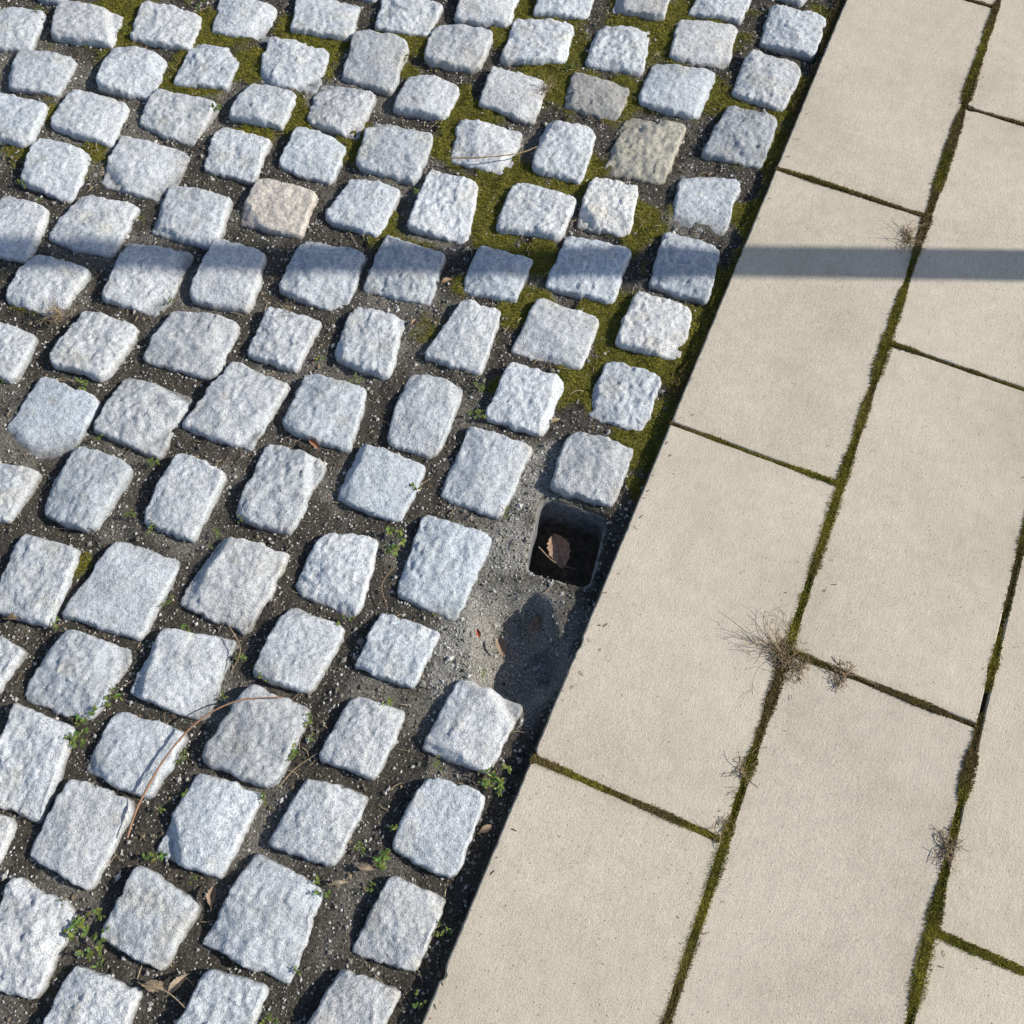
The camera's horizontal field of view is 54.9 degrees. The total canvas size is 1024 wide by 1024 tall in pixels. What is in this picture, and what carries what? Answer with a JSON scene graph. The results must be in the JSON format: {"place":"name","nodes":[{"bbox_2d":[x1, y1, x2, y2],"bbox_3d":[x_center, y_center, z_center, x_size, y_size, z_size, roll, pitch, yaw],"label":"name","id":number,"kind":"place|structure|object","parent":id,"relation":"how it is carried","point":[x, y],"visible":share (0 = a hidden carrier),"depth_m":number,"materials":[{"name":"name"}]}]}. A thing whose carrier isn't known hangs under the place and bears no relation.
{"place":"outdoors","nodes":[
{"label":"outdoors","id":0,"kind":"place"},
{"bbox_2d":[0,0,1017,1023],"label":"ground soil","id":1,"kind":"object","parent":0,"point":[129,969],"visible":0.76,"depth_m":1.67,"materials":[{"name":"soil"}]},
{"bbox_2d":[2,613,20,619],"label":"dead leaf","id":2,"kind":"object","parent":1,"relation":"on","point":[11,616],"visible":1,"depth_m":1.55,"materials":[{"name":"brown plant"}]},
{"bbox_2d":[35,295,76,327],"bbox_3d":[-0.818,-0.362,1.763,0.061,0.045,0.072,22,68,9],"label":"dry weed","id":3,"kind":"object","parent":1,"relation":"on","point":[57,315],"visible":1,"depth_m":1.77,"materials":[{"name":"beige plant"}]},
{"bbox_2d":[138,979,168,992],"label":"dead leaf","id":4,"kind":"object","parent":1,"relation":"on","point":[157,984],"visible":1,"depth_m":1.34,"materials":[{"name":"brown plant"}]},
{"bbox_2d":[142,985,185,1008],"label":"twig","id":5,"kind":"object","parent":1,"relation":"on","point":[164,991],"visible":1,"depth_m":1.33,"materials":[{"name":"brown wood"}]},
{"bbox_2d":[164,973,188,996],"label":"dead leaf","id":6,"kind":"object","parent":1,"relation":"on","point":[175,984],"visible":1,"depth_m":1.34,"materials":[{"name":"brown plant"}]},
{"bbox_2d":[206,884,215,910],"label":"dead leaf","id":7,"kind":"object","parent":1,"relation":"on","point":[210,897],"visible":1,"depth_m":1.39,"materials":[{"name":"brown plant"}]},
{"bbox_2d":[228,625,240,671],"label":"twig","id":8,"kind":"object","parent":1,"relation":"on","point":[239,646],"visible":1,"depth_m":1.53,"materials":[{"name":"brown wood"}]},
{"bbox_2d":[278,755,313,786],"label":"twig","id":9,"kind":"object","parent":1,"relation":"on","point":[293,770],"visible":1,"depth_m":1.46,"materials":[{"name":"brown wood"}]},
{"bbox_2d":[307,435,318,448],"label":"dead leaf","id":10,"kind":"object","parent":1,"relation":"on","point":[313,442],"visible":1,"depth_m":1.68,"materials":[{"name":"brown plant"}]},
{"bbox_2d":[326,880,347,885],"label":"dead leaf","id":11,"kind":"object","parent":1,"relation":"on","point":[338,882],"visible":1,"depth_m":1.40,"materials":[{"name":"brown plant"}]},
{"bbox_2d":[352,862,375,871],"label":"dead leaf","id":12,"kind":"object","parent":1,"relation":"on","point":[363,866],"visible":1,"depth_m":1.41,"materials":[{"name":"brown plant"}]},
{"bbox_2d":[381,565,396,605],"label":"twig","id":13,"kind":"object","parent":1,"relation":"on","point":[383,581],"visible":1,"depth_m":1.58,"materials":[{"name":"brown wood"}]},
{"bbox_2d":[0,0,825,1023],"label":"granite cobblestones","id":14,"kind":"structure","parent":1,"relation":"in","point":[268,914],"depth_m":1.72,"materials":[{"name":"grey stone"}]},
{"bbox_2d":[126,696,283,837],"bbox_3d":[-0.469,0.352,1.455,0.290,0.013,0.061,-42,73,-17],"label":"twig","id":15,"kind":"object","parent":14,"relation":"on","point":[152,778],"visible":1,"depth_m":1.45,"materials":[{"name":"brown wood"}]},
{"bbox_2d":[275,297,294,316],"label":"dry weed","id":16,"kind":"object","parent":14,"relation":"on","point":[287,306],"visible":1,"depth_m":1.79,"materials":[{"name":"beige plant"}]},
{"bbox_2d":[0,0,573,1023],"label":"green weeds","id":17,"kind":"object","parent":14,"relation":"on","point":[80,920],"visible":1,"depth_m":1.46,"materials":[{"name":"green plant"}]},
{"bbox_2d":[447,146,536,158],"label":"twig","id":18,"kind":"object","parent":14,"relation":"on","point":[489,156],"visible":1,"depth_m":1.92,"materials":[{"name":"brown wood"}]},
{"bbox_2d":[441,277,452,284],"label":"dead leaf","id":19,"kind":"object","parent":1,"relation":"on","point":[445,280],"visible":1,"depth_m":1.82,"materials":[{"name":"beige plant"}]},
{"bbox_2d":[476,629,480,638],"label":"dead leaf","id":20,"kind":"object","parent":1,"relation":"on","point":[478,633],"visible":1,"depth_m":1.56,"materials":[{"name":"brown plant"}]},
{"bbox_2d":[477,824,493,833],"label":"dead leaf","id":21,"kind":"object","parent":1,"relation":"on","point":[485,828],"visible":1,"depth_m":1.43,"materials":[{"name":"brown plant"}]},
{"bbox_2d":[495,631,506,657],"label":"dead leaf","id":22,"kind":"object","parent":1,"relation":"on","point":[500,644],"visible":1,"depth_m":1.58,"materials":[{"name":"brown plant"}]},
{"bbox_2d":[0,0,1023,1023],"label":"moss","id":23,"kind":"object","parent":1,"relation":"on","point":[969,762],"visible":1,"depth_m":1.69,"materials":[{"name":"green plant"}]},
{"bbox_2d":[841,673,878,686],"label":"twig","id":24,"kind":"object","parent":23,"relation":"on","point":[860,677],"visible":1,"depth_m":1.51,"materials":[{"name":"brown wood"}]},
{"bbox_2d":[0,0,1023,1018],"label":"plant litter","id":25,"kind":"object","parent":1,"relation":"on","point":[420,483],"visible":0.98,"depth_m":1.67,"materials":[{"name":"brown plant"}]},
{"bbox_2d":[525,615,542,630],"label":"dead leaf","id":26,"kind":"object","parent":1,"relation":"on","point":[535,622],"visible":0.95,"depth_m":1.60,"materials":[{"name":"brown plant"}]},
{"bbox_2d":[530,75,557,99],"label":"dry weed","id":27,"kind":"object","parent":1,"relation":"on","point":[547,86],"visible":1,"depth_m":2.01,"materials":[{"name":"beige plant"}]},
{"bbox_2d":[550,418,560,423],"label":"dead leaf","id":28,"kind":"object","parent":1,"relation":"on","point":[553,420],"visible":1,"depth_m":1.70,"materials":[{"name":"beige plant"}]},
{"bbox_2d":[523,496,608,589],"bbox_3d":[0.088,0.074,1.683,0.132,0.119,0.156,13,67,5],"label":"square ground socket","id":29,"kind":"object","parent":1,"relation":"in","point":[582,531],"visible":0.71,"depth_m":1.71,"materials":[{"name":"metal"}]},
{"bbox_2d":[538,546,576,569],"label":"twig","id":30,"kind":"object","parent":29,"relation":"in","point":[552,560],"visible":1,"depth_m":1.65,"materials":[{"name":"brown wood"}]},
{"bbox_2d":[547,533,570,575],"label":"dead leaf","id":31,"kind":"object","parent":29,"relation":"on","point":[558,548],"visible":1,"depth_m":1.67,"materials":[{"name":"brown plant"}]},
{"bbox_2d":[422,0,1023,1023],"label":"concrete slab pavement","id":32,"kind":"structure","parent":0,"point":[586,902],"depth_m":1.54,"materials":[{"name":"beige concrete"}]},
{"bbox_2d":[701,810,734,847],"bbox_3d":[0.302,0.453,1.417,0.047,0.011,0.045,-21,68,-9],"label":"dry weed","id":33,"kind":"object","parent":32,"relation":"on","point":[721,827],"visible":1,"depth_m":1.42,"materials":[{"name":"brown plant"}]},
{"bbox_2d":[721,747,765,794],"bbox_3d":[0.345,0.378,1.449,0.080,0.013,0.060,-12,67,-6],"label":"dry weed","id":34,"kind":"object","parent":32,"relation":"on","point":[741,771],"visible":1,"depth_m":1.45,"materials":[{"name":"brown plant"}]},
{"bbox_2d":[727,599,809,694],"bbox_3d":[0.401,0.207,1.514,0.125,0.036,0.142,-10,67,-5],"label":"dry weed","id":35,"kind":"object","parent":32,"relation":"on","point":[777,651],"visible":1,"depth_m":1.52,"materials":[{"name":"plant"}]},
{"bbox_2d":[776,641,813,687],"bbox_3d":[0.430,0.238,1.512,0.054,0.012,0.077,28,69,11],"label":"dry weed","id":36,"kind":"object","parent":32,"relation":"on","point":[798,666],"visible":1,"depth_m":1.51,"materials":[{"name":"brown plant"}]},
{"bbox_2d":[826,655,859,692],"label":"dry weed","id":37,"kind":"object","parent":32,"relation":"on","point":[844,676],"visible":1,"depth_m":1.51,"materials":[{"name":"plant"}]},
{"bbox_2d":[891,218,926,253],"bbox_3d":[0.742,-0.525,1.846,0.086,0.025,0.083,-30,70,-13],"label":"dry weed","id":38,"kind":"object","parent":32,"relation":"on","point":[908,234],"visible":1,"depth_m":1.85,"materials":[{"name":"beige plant"}]},
{"bbox_2d":[931,824,974,875],"bbox_3d":[0.625,0.478,1.407,0.060,0.016,0.070,22,68,9],"label":"dry weed","id":39,"kind":"object","parent":32,"relation":"on","point":[948,848],"visible":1,"depth_m":1.41,"materials":[{"name":"brown plant"}]}
]}

